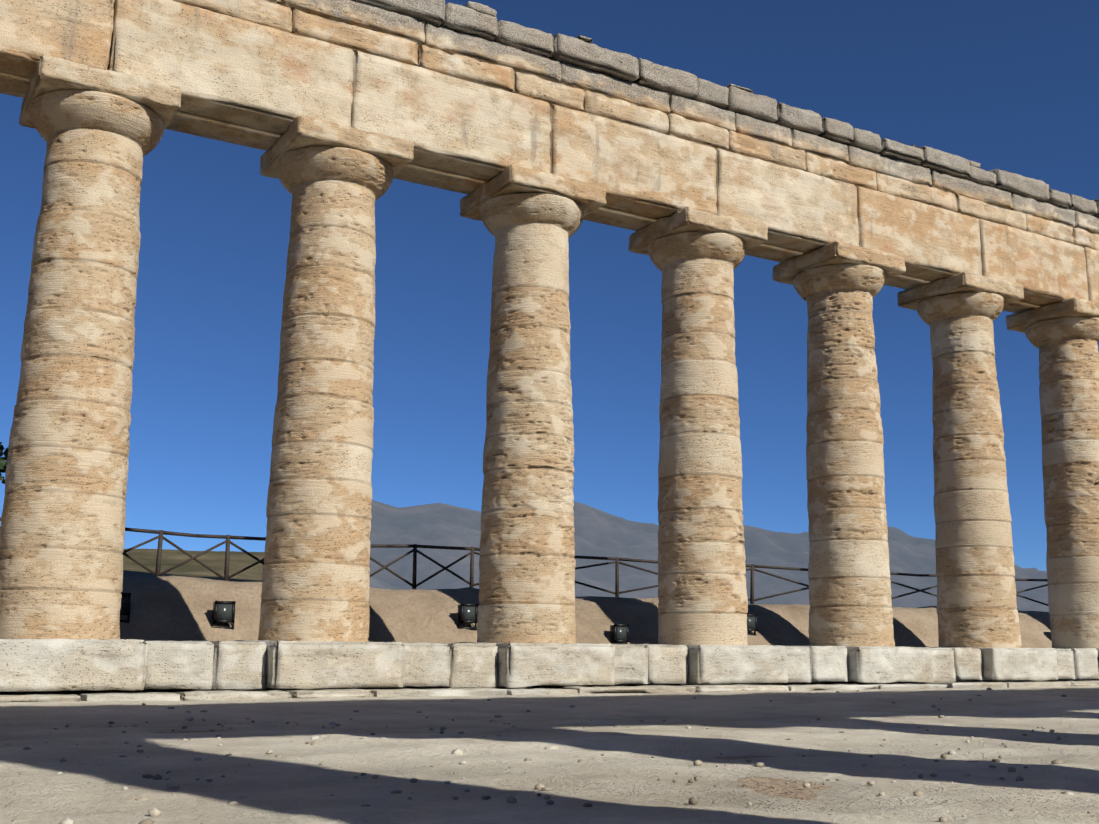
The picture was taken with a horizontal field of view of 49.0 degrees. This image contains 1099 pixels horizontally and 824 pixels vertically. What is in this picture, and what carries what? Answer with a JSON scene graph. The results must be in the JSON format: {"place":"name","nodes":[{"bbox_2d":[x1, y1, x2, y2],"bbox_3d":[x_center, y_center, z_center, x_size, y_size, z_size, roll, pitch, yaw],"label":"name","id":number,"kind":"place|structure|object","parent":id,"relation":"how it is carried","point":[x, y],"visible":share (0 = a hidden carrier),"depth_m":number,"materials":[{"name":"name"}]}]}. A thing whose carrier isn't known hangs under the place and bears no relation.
{"place":"outdoors","nodes":[
{"label":"outdoors","id":0,"kind":"place"},
{"bbox_2d":[0,686,1098,823],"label":"ground","id":1,"kind":"structure","parent":0,"point":[617,783],"depth_m":9.73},
{"bbox_2d":[0,0,1098,570],"label":"sky","id":2,"kind":"structure","parent":0,"point":[1012,86],"materials":[{"name":"blue"}]},
{"bbox_2d":[76,549,1051,800],"bbox_3d":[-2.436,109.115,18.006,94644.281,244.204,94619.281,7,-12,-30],"label":"terrain","id":3,"kind":"structure","parent":0,"point":[175,604],"depth_m":29.27,"materials":[{"name":"beige soil"}]},
{"bbox_2d":[120,593,757,643],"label":"floodlights","id":4,"kind":"object","parent":3,"relation":"on","point":[460,619],"visible":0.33,"depth_m":28.88,"materials":[{"name":"black metal"}]},
{"bbox_2d":[0,517,1047,605],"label":"fence","id":5,"kind":"object","parent":3,"relation":"on","point":[228,542],"visible":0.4,"depth_m":31.87,"materials":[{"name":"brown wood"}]},
{"bbox_2d":[5,687,1091,823],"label":"stones","id":6,"kind":"object","parent":3,"relation":"on","point":[156,812],"visible":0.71,"depth_m":8.97,"materials":[{"name":"beige stone"}]},
{"bbox_2d":[0,639,1098,701],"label":"stylobate","id":7,"kind":"structure","parent":3,"relation":"on","point":[51,670],"depth_m":21.91,"materials":[{"name":"stone"}]},
{"bbox_2d":[0,54,1098,648],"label":"columns","id":8,"kind":"structure","parent":7,"relation":"on","point":[62,526],"depth_m":23.84,"materials":[{"name":"stone"}]},
{"bbox_2d":[369,500,1048,611],"bbox_3d":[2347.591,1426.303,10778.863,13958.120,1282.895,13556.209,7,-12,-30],"label":"mountains","id":9,"kind":"structure","parent":0,"point":[598,533],"depth_m":8372.88,"materials":[{"name":"grey stone"}]},
{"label":"columns","id":10,"kind":"object","parent":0,"visible":0},
{"bbox_2d":[0,0,1098,312],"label":"entablature","id":11,"kind":"structure","parent":10,"relation":"on","point":[468,96],"depth_m":25.37,"materials":[{"name":"stone"}]},
{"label":"pine trunks","id":12,"kind":"object","parent":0,"visible":0},
{"bbox_2d":[0,442,8,483],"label":"tree","id":13,"kind":"object","parent":12,"relation":"attached to","point":[3,463],"visible":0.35,"depth_m":61.21,"materials":[{"name":"green plant"}]}
]}

